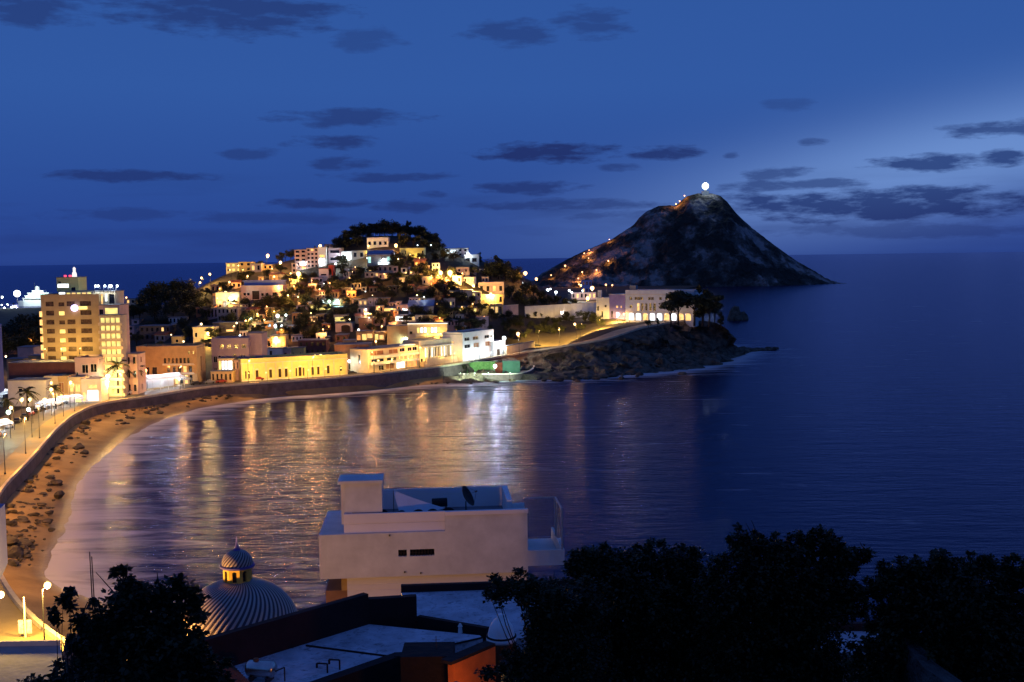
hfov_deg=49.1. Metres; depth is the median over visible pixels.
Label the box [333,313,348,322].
house
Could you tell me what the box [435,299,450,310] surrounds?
tree
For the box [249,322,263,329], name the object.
house
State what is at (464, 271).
house
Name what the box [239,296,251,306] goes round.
tree
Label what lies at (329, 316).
tree
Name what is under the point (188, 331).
tree
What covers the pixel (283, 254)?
tree
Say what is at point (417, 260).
house
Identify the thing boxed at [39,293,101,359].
hotel tower
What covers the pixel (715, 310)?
tree
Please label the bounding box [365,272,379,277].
house
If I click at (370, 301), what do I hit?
house
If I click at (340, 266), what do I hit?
tree
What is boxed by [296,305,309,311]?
house
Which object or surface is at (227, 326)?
house
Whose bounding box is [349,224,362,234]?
tree
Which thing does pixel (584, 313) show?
tree
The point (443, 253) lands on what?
tree
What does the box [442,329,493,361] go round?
white seafront building
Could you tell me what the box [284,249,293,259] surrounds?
tree
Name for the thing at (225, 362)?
glass shop
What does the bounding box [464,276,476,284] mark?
house
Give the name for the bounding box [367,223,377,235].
tree
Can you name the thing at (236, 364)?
slit window house
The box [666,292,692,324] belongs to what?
tree
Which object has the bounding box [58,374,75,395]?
shop
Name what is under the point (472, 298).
tree
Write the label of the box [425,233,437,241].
tree
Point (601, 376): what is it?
boulder
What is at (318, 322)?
tree
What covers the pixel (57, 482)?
boulder
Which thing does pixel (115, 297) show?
roof pavilion
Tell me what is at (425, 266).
tree
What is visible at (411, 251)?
house
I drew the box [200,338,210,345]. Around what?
tree
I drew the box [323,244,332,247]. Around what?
house
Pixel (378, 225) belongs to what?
tree
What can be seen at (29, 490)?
boulder
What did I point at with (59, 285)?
window
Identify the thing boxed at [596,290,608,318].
chapel tower
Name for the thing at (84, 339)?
window
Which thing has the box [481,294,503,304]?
house
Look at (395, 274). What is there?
tree
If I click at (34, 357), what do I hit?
orange terrace house
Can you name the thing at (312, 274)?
tree
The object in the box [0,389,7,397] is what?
marquee
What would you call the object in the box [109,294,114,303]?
window
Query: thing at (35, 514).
boulder
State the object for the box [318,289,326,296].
house
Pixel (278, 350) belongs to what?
house
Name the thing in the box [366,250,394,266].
house
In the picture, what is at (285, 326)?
tree
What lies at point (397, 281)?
tree
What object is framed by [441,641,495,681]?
orange wall
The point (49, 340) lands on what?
window
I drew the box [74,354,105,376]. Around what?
pink apartments
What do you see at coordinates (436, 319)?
house
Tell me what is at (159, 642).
broadleaf tree
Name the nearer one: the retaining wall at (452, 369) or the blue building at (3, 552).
the blue building at (3, 552)
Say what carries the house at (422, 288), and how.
on the ground at (560, 338)
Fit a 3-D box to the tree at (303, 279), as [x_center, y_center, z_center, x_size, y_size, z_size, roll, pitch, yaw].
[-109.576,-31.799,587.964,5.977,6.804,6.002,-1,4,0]
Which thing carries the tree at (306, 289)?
on the ground at (560, 338)
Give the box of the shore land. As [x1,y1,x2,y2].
[0,285,703,329]
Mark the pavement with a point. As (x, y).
(18, 413)
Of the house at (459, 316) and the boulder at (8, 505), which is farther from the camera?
the house at (459, 316)
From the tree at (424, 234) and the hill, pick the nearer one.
the tree at (424, 234)
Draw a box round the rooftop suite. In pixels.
[99,303,129,352]
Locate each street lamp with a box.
[3,433,5,473]
[6,410,10,437]
[24,417,26,453]
[42,582,50,639]
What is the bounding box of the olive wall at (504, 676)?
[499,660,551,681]
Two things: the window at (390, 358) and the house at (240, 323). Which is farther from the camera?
the house at (240, 323)
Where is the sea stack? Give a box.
[727,305,748,320]
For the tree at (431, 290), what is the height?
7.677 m
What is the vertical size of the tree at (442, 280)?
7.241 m
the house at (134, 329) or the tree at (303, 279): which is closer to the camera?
the house at (134, 329)
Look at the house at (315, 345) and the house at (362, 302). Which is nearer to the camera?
the house at (315, 345)
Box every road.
[0,366,429,464]
[431,321,669,365]
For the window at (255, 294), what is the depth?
572.94 m
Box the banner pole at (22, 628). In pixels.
[18,597,31,636]
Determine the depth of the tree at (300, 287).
574.31 m
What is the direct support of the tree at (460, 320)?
on the ground at (560, 338)
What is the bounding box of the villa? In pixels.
[367,237,389,248]
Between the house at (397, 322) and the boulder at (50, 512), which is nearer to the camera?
the boulder at (50, 512)
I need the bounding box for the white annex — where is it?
[491,339,504,355]
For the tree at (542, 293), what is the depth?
642.64 m
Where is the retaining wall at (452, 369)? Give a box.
[443,320,683,375]
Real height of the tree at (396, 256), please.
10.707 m
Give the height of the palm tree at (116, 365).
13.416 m
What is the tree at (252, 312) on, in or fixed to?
on the ground at (560, 338)
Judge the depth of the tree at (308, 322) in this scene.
527.57 m
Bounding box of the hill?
[530,193,840,286]
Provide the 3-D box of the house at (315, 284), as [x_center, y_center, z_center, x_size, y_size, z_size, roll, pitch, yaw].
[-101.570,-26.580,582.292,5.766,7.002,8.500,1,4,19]
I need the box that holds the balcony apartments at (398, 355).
[349,344,419,372]
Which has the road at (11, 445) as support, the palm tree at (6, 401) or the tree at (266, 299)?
the palm tree at (6, 401)
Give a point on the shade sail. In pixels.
(405, 503)
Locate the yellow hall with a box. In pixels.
[236,352,347,381]
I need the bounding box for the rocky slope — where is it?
[462,321,750,383]
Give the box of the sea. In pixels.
[0,252,1023,634]
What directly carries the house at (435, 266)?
on the ground at (560, 338)
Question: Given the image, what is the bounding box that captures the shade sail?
[393,490,443,511]
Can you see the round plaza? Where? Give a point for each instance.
(503, 376)
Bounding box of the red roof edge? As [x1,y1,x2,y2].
[215,660,249,681]
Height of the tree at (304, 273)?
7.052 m
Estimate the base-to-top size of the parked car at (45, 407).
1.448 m
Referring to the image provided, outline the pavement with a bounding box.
[0,371,348,430]
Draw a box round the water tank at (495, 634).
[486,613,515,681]
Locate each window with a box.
[46,302,53,305]
[46,311,53,314]
[46,320,53,324]
[47,329,54,333]
[47,338,54,342]
[48,347,55,351]
[48,356,55,359]
[58,284,68,287]
[59,382,63,392]
[67,301,74,305]
[68,319,75,323]
[68,329,75,332]
[68,338,75,341]
[69,347,76,350]
[70,384,73,391]
[75,384,79,391]
[80,301,90,305]
[81,310,90,314]
[81,319,91,323]
[81,328,91,332]
[82,337,92,341]
[82,346,92,350]
[82,365,87,372]
[82,392,85,401]
[87,390,98,400]
[88,384,96,388]
[90,364,96,371]
[105,308,117,313]
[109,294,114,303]
[152,367,156,374]
[228,361,231,368]
[232,572,236,582]
[252,291,258,299]
[341,327,349,331]
[370,350,383,355]
[371,358,382,362]
[386,363,393,368]
[387,357,396,360]
[388,349,396,353]
[396,362,404,368]
[398,550,406,555]
[407,360,416,366]
[410,549,433,555]
[686,315,690,320]
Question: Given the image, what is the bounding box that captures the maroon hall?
[8,359,74,378]
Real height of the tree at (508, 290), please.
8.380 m
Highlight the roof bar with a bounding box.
[57,290,97,293]
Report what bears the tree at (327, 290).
on the ground at (560, 338)
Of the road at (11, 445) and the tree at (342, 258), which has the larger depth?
the tree at (342, 258)
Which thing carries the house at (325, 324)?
on the ground at (560, 338)
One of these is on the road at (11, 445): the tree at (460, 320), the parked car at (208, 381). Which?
the parked car at (208, 381)
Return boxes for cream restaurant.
[402,336,457,366]
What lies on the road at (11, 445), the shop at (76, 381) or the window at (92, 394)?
the shop at (76, 381)
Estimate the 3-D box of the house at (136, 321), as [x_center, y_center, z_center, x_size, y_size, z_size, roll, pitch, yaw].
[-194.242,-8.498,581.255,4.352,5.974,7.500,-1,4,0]
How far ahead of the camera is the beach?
265.97 m
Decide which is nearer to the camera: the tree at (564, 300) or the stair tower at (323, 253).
the stair tower at (323, 253)
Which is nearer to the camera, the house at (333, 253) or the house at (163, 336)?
the house at (163, 336)
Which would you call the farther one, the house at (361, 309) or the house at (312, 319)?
the house at (361, 309)
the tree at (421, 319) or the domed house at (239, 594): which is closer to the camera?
the domed house at (239, 594)
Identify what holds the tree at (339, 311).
on the ground at (560, 338)
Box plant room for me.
[55,267,86,290]
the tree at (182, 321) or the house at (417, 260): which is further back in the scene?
the house at (417, 260)
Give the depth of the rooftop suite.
399.49 m
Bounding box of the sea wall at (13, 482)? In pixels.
[0,365,442,644]
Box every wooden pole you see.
[89,552,93,617]
[91,556,98,676]
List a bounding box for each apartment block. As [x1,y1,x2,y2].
[294,249,306,269]
[306,248,317,268]
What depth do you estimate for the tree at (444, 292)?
565.40 m
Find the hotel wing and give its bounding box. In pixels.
[98,314,128,396]
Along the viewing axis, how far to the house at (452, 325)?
538.95 m
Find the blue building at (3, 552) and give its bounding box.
[0,324,7,578]
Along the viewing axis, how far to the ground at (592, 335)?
545.15 m
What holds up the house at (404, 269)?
on the ground at (560, 338)
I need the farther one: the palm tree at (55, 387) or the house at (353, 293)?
the house at (353, 293)
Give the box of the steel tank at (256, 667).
[245,657,285,681]
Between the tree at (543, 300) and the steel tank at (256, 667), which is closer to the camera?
the steel tank at (256, 667)
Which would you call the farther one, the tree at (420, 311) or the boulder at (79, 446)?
the tree at (420, 311)
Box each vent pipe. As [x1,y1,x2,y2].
[316,662,327,672]
[328,659,340,669]
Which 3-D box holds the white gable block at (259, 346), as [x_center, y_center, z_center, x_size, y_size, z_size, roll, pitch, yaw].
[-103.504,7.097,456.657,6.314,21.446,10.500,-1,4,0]
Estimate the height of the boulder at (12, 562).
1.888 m
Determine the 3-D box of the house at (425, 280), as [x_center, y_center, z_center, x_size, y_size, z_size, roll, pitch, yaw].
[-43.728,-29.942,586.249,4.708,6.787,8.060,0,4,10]
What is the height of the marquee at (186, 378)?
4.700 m
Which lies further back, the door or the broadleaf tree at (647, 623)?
the door
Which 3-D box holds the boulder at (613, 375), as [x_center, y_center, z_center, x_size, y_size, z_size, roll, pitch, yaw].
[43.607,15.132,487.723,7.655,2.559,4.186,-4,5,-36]
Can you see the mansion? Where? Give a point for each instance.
(253, 289)
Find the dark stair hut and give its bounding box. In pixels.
[400,642,454,681]
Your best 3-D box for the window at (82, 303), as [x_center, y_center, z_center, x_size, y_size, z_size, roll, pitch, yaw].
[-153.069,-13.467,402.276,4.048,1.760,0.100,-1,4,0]
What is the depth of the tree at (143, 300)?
599.10 m
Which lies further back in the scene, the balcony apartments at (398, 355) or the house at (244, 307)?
the house at (244, 307)
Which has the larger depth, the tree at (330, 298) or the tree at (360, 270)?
the tree at (360, 270)
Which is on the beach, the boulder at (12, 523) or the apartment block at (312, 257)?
the boulder at (12, 523)
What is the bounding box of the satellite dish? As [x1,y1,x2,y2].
[462,485,476,509]
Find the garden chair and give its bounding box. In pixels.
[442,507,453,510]
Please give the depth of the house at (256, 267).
625.61 m
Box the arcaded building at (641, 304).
[625,285,702,326]
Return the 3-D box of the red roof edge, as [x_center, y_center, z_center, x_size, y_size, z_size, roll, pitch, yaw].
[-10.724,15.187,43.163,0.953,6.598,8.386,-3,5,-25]
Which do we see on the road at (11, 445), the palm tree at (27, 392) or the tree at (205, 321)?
the palm tree at (27, 392)
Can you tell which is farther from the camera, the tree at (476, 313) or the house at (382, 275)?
the house at (382, 275)
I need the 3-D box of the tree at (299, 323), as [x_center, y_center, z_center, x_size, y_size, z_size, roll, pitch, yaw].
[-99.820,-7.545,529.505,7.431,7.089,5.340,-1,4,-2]
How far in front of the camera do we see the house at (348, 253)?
614.04 m
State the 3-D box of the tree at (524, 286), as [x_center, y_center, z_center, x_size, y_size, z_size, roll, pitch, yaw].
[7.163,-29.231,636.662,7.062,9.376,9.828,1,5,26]
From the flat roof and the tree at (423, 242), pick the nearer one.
the flat roof
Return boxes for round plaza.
[458,365,534,380]
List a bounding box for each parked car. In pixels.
[13,417,21,422]
[40,405,49,409]
[190,381,201,384]
[203,380,214,383]
[215,379,226,382]
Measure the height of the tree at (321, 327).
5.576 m
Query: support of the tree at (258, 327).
on the ground at (560, 338)
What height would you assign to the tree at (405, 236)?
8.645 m
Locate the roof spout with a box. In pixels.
[458,623,462,632]
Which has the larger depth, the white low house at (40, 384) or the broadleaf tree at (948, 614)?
the white low house at (40, 384)
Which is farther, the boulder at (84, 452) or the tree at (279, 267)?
the tree at (279, 267)
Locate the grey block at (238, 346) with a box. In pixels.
[211,336,250,369]
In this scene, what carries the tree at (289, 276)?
on the ground at (560, 338)
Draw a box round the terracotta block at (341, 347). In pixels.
[334,342,371,370]
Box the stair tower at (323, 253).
[318,247,327,266]
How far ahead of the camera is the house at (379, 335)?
518.44 m
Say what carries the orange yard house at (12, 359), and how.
on the ground at (560, 338)
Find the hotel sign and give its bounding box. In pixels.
[71,305,86,310]
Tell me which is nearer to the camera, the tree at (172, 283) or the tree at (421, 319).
the tree at (421, 319)
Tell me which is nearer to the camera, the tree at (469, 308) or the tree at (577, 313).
the tree at (469, 308)
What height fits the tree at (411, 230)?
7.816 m
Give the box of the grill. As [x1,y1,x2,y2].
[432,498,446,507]
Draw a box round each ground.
[0,236,928,681]
[524,321,655,349]
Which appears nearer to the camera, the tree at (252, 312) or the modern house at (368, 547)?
the modern house at (368, 547)
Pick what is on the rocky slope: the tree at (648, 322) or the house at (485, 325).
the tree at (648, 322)
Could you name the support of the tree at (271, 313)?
on the ground at (560, 338)
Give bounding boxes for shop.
[44,374,63,398]
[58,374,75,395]
[67,375,88,401]
[81,376,108,401]
[217,356,237,369]
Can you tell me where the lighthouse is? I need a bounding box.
[701,182,708,194]
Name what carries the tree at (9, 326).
on the ground at (560, 338)
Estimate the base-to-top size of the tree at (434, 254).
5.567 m
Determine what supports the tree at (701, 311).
on the rocky slope
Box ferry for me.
[18,285,51,305]
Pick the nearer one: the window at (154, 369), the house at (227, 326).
the window at (154, 369)
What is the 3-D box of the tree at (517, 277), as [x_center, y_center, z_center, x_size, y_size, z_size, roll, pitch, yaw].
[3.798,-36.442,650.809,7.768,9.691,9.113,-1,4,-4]
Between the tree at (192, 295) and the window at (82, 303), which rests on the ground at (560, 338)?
the tree at (192, 295)
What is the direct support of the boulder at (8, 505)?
on the beach
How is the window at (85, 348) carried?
in the hotel tower at (67, 329)
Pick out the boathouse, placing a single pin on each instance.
(586, 285)
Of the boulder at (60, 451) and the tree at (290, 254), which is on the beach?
the boulder at (60, 451)
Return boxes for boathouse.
[581,280,591,291]
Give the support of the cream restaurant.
on the ground at (560, 338)
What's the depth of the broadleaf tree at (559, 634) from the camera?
30.19 m
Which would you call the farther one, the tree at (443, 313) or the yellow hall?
the tree at (443, 313)
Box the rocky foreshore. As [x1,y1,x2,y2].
[443,371,571,383]
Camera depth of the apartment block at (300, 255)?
615.22 m
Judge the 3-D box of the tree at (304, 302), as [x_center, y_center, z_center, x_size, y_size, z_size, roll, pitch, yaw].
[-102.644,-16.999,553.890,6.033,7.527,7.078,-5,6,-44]
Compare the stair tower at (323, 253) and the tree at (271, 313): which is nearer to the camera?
the tree at (271, 313)
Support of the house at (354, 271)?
on the ground at (560, 338)
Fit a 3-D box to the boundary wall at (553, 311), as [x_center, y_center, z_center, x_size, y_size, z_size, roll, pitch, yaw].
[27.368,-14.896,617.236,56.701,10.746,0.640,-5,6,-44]
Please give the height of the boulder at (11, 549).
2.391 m
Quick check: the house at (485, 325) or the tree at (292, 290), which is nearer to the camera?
the house at (485, 325)
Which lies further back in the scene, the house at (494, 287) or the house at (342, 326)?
the house at (494, 287)
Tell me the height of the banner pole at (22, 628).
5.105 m
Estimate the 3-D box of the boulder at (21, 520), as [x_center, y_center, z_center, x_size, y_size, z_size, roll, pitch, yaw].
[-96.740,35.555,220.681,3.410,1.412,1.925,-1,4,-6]
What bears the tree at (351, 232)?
on the ground at (560, 338)
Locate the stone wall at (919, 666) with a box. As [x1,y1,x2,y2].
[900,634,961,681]
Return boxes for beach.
[3,376,442,637]
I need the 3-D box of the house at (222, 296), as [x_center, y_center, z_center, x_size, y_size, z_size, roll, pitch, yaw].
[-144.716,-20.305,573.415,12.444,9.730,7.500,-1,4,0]
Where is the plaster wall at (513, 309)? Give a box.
[503,304,518,314]
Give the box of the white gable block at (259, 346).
[247,331,267,357]
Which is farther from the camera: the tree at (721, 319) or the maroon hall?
the tree at (721, 319)
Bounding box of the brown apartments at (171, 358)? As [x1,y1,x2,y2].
[136,343,205,383]
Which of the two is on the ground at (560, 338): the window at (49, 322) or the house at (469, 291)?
the house at (469, 291)
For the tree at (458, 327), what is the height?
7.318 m
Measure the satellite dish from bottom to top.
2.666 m
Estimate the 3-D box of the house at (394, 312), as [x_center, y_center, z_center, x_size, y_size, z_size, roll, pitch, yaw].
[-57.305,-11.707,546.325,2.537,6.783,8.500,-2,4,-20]
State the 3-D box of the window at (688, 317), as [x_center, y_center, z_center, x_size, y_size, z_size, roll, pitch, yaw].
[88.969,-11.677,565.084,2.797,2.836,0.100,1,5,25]
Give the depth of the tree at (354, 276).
582.77 m
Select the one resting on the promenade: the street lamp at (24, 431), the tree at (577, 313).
the street lamp at (24, 431)
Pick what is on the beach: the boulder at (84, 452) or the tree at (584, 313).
the boulder at (84, 452)
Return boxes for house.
[0,640,64,681]
[6,377,51,405]
[7,357,27,379]
[16,345,41,356]
[27,354,42,359]
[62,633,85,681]
[126,298,138,309]
[128,351,146,393]
[129,325,138,335]
[131,318,143,324]
[139,324,176,343]
[153,331,173,342]
[166,316,188,323]
[171,335,185,343]
[185,536,296,635]
[193,325,218,342]
[195,306,206,317]
[198,592,488,681]
[203,307,216,319]
[210,369,235,382]
[211,284,220,291]
[213,321,237,333]
[215,291,240,305]
[217,306,242,320]
[218,301,226,306]
[226,263,238,273]
[230,280,241,288]
[233,358,248,379]
[238,321,245,329]
[239,262,254,271]
[239,303,247,310]
[240,330,248,335]
[245,307,261,312]
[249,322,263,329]
[250,263,265,271]
[262,264,275,269]
[263,321,273,328]
[267,337,271,346]
[268,272,285,279]
[268,346,286,354]
[270,334,288,346]
[276,315,283,322]
[283,347,290,353]
[289,276,299,283]
[289,346,305,353]
[291,263,297,272]
[291,334,302,341]
[292,312,301,323]
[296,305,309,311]
[298,338,329,352]
[307,283,324,290]
[307,317,316,324]
[310,277,322,282]
[310,303,331,311]
[315,313,328,320]
[316,332,326,337]
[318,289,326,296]
[319,268,331,280]
[319,473,564,602]
[321,298,340,304]
[321,322,330,329]
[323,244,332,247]
[328,248,342,262]
[328,265,335,277]
[329,289,341,297]
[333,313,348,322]
[335,322,354,331]
[335,333,349,341]
[339,298,351,305]
[341,251,351,259]
[341,287,355,294]
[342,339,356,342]
[343,269,350,276]
[346,290,355,296]
[348,268,355,274]
[350,282,360,289]
[352,250,365,259]
[352,298,360,304]
[354,313,365,323]
[355,330,374,340]
[357,306,370,312]
[358,299,367,305]
[359,316,374,329]
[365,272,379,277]
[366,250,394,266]
[368,265,393,272]
[368,285,377,292]
[368,297,379,305]
[373,331,386,339]
[374,317,385,325]
[375,305,383,312]
[378,273,387,279]
[379,297,390,301]
[384,307,395,311]
[387,286,400,290]
[387,324,407,344]
[388,302,395,306]
[389,321,401,323]
[390,310,398,317]
[392,266,397,272]
[394,314,422,321]
[395,301,401,309]
[400,248,425,257]
[400,304,407,310]
[401,267,407,273]
[407,322,448,338]
[408,267,418,274]
[413,258,427,265]
[416,286,430,290]
[422,277,432,285]
[422,315,432,321]
[432,263,439,270]
[433,317,446,321]
[443,298,454,306]
[447,248,457,253]
[447,319,457,330]
[449,289,472,301]
[449,307,456,318]
[453,275,462,284]
[454,314,465,324]
[455,267,469,275]
[458,248,468,256]
[464,254,478,265]
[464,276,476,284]
[471,291,481,303]
[475,316,488,328]
[478,282,503,298]
[481,276,488,281]
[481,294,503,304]
[489,304,502,315]
[609,293,625,319]
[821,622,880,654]
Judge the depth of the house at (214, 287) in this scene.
601.41 m
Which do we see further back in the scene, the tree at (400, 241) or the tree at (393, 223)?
the tree at (393, 223)
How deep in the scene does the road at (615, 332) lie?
536.09 m
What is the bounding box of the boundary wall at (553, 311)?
[524,302,595,317]
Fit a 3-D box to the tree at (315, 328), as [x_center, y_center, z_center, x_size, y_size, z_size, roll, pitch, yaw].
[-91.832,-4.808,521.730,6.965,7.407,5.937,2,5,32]
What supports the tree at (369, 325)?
on the ground at (560, 338)
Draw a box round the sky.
[0,0,1023,265]
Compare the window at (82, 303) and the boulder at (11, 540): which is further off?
the window at (82, 303)
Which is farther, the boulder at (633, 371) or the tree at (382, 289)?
the tree at (382, 289)
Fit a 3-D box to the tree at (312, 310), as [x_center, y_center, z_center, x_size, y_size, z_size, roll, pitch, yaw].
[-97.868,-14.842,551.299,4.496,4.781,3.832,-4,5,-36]
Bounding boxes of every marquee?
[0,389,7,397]
[0,418,13,430]
[35,398,62,408]
[56,394,83,403]
[146,374,168,389]
[163,372,184,387]
[176,376,191,382]
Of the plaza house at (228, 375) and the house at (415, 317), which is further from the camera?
the house at (415, 317)
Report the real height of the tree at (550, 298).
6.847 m
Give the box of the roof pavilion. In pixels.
[92,290,124,303]
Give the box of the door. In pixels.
[495,362,501,372]
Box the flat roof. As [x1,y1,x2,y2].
[401,578,582,651]
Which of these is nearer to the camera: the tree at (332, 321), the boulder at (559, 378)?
the boulder at (559, 378)
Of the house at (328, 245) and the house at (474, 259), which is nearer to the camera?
the house at (328, 245)
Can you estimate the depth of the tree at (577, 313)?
617.74 m
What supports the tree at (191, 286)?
on the ground at (560, 338)
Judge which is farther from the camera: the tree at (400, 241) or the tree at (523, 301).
the tree at (400, 241)
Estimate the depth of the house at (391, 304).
556.12 m
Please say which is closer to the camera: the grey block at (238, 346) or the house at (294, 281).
the grey block at (238, 346)
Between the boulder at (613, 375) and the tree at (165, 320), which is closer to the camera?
the boulder at (613, 375)
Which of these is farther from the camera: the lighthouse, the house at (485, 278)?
the lighthouse
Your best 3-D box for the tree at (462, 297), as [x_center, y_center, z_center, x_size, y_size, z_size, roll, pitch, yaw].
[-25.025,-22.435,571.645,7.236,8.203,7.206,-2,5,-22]
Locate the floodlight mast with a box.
[13,290,20,302]
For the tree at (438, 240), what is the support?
on the ground at (560, 338)
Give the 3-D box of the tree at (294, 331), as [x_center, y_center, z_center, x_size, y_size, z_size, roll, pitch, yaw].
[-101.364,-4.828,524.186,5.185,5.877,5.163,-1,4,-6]
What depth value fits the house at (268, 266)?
628.53 m
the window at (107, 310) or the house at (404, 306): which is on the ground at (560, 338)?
the house at (404, 306)
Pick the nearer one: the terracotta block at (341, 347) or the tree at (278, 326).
the terracotta block at (341, 347)
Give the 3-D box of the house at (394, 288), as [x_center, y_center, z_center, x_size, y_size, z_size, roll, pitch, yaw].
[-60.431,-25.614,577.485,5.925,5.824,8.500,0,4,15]
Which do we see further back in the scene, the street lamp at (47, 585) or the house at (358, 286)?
the house at (358, 286)
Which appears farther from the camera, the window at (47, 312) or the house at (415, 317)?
the house at (415, 317)
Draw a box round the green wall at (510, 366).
[467,360,519,372]
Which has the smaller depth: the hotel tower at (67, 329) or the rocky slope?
the hotel tower at (67, 329)
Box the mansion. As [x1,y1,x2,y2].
[240,280,287,299]
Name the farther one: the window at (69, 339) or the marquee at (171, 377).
the marquee at (171, 377)
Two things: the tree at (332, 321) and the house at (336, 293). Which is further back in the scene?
the house at (336, 293)
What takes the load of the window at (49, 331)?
in the hotel tower at (67, 329)
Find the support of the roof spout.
attached to the flat roof house at (363, 637)
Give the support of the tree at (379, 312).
on the ground at (560, 338)
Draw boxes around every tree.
[0,397,17,419]
[2,322,29,338]
[2,333,21,357]
[3,322,16,336]
[10,313,40,326]
[12,332,31,351]
[14,314,41,330]
[16,386,40,420]
[16,563,237,681]
[21,326,42,344]
[45,586,108,681]
[46,384,63,408]
[105,360,129,396]
[129,304,138,318]
[130,334,143,345]
[133,294,149,314]
[137,284,156,304]
[146,281,167,304]
[154,315,171,323]
[155,285,172,307]
[159,281,176,290]
[168,277,187,290]
[169,286,190,308]
[175,280,197,291]
[177,317,189,328]
[179,302,195,318]
[181,325,195,340]
[184,289,204,303]
[192,298,206,306]
[197,316,210,324]
[198,306,212,317]
[199,288,209,295]
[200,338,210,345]
[205,326,218,337]
[217,281,231,286]
[218,285,233,291]
[222,311,236,320]
[235,270,246,282]
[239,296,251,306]
[239,310,251,321]
[239,323,250,327]
[243,271,254,279]
[246,309,258,322]
[250,300,262,307]
[250,315,262,321]
[251,324,267,330]
[261,294,272,305]
[262,268,270,275]
[265,307,277,317]
[267,309,280,320]
[270,293,284,303]
[274,323,282,332]
[275,255,284,260]
[275,264,286,271]
[275,298,284,305]
[278,328,289,333]
[279,252,287,260]
[279,289,291,298]
[279,307,289,318]
[279,325,292,333]
[280,274,297,281]
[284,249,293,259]
[284,301,293,307]
[287,286,298,298]
[290,325,300,333]
[293,318,307,327]
[294,284,303,293]
[296,312,309,319]
[298,292,313,302]
[298,318,313,328]
[299,275,308,283]
[299,326,314,337]
[300,272,309,280]
[300,299,308,307]
[303,285,312,293]
[308,306,316,312]
[309,271,316,276]
[311,323,319,333]
[312,298,325,311]
[315,284,323,290]
[315,320,323,325]
[318,304,331,312]
[319,326,330,331]
[324,286,331,295]
[324,313,333,319]
[325,293,334,302]
[325,318,334,326]
[331,237,340,247]
[331,307,347,318]
[332,279,346,288]
[335,253,348,265]
[335,263,346,270]
[336,233,349,246]
[339,268,351,276]
[340,236,351,247]
[340,296,351,304]
[340,315,350,321]
[341,229,357,237]
[347,277,363,286]
[347,305,358,317]
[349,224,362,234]
[350,234,364,246]
[350,274,360,278]
[355,265,364,274]
[357,222,368,236]
[361,277,374,287]
[365,228,374,237]
[366,266,378,271]
[366,323,376,329]
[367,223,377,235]
[371,310,385,316]
[373,220,382,235]
[375,226,385,236]
[375,277,389,285]
[375,298,388,306]
[375,313,383,325]
[377,286,392,296]
[379,218,391,235]
[383,312,391,320]
[386,219,398,235]
[386,271,401,278]
[386,289,395,297]
[387,227,397,234]
[387,250,404,265]
[390,259,405,270]
[392,278,407,292]
[397,230,405,246]
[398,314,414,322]
[400,225,406,233]
[400,283,414,294]
[401,233,411,245]
[404,276,412,283]
[405,235,421,247]
[406,225,415,236]
[406,253,414,260]
[408,304,420,313]
[409,266,422,272]
[410,304,423,313]
[413,273,421,282]
[415,262,430,273]
[415,289,426,296]
[416,225,426,234]
[416,253,425,257]
[416,316,431,321]
[419,231,431,239]
[419,237,428,246]
[421,308,434,316]
[422,269,430,275]
[424,286,435,296]
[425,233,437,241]
[427,242,438,250]
[429,269,438,276]
[431,252,438,259]
[432,236,441,246]
[432,282,443,290]
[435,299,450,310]
[436,276,445,284]
[436,310,450,318]
[437,243,445,250]
[438,304,453,311]
[439,247,450,258]
[439,290,450,295]
[444,266,455,276]
[444,291,460,300]
[446,278,458,290]
[448,251,458,259]
[448,306,459,312]
[454,317,465,324]
[454,324,467,329]
[456,289,468,302]
[458,307,470,316]
[464,318,474,324]
[465,305,474,312]
[468,266,478,275]
[468,295,475,302]
[471,311,480,316]
[471,318,486,326]
[473,566,620,681]
[477,304,488,315]
[480,257,501,278]
[488,308,494,316]
[492,255,503,279]
[500,261,513,280]
[504,285,516,297]
[504,323,510,330]
[505,309,513,316]
[507,266,522,282]
[508,327,515,333]
[510,317,518,325]
[511,289,523,302]
[513,270,523,281]
[519,281,531,294]
[519,296,531,305]
[526,320,533,328]
[527,284,538,295]
[530,295,538,305]
[533,324,542,330]
[535,290,545,297]
[538,296,548,304]
[546,295,555,304]
[553,295,561,303]
[561,536,735,681]
[562,297,568,303]
[568,315,575,321]
[569,298,577,303]
[575,310,582,316]
[581,311,590,316]
[596,319,605,325]
[644,320,651,327]
[658,300,678,326]
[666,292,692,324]
[674,290,715,325]
[677,520,877,681]
[690,294,724,326]
[693,284,711,325]
[711,302,722,322]
[717,311,724,327]
[832,548,1023,681]
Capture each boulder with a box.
[5,503,15,507]
[6,520,17,525]
[7,536,18,545]
[7,546,22,551]
[7,549,23,557]
[8,559,19,565]
[13,518,29,521]
[13,539,31,546]
[25,488,33,492]
[27,512,39,515]
[41,518,52,522]
[44,475,54,478]
[45,510,53,514]
[50,479,62,485]
[54,449,64,453]
[54,490,64,497]
[72,444,84,448]
[80,450,88,453]
[81,420,90,424]
[550,376,563,380]
[598,374,608,378]
[608,373,618,376]
[627,369,637,374]
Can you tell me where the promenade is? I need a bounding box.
[0,366,431,650]
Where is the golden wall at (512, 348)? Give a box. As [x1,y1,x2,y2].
[504,341,534,354]
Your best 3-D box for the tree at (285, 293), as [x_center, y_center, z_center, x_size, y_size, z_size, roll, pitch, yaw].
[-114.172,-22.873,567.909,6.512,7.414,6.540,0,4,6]
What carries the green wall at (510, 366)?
on the round plaza

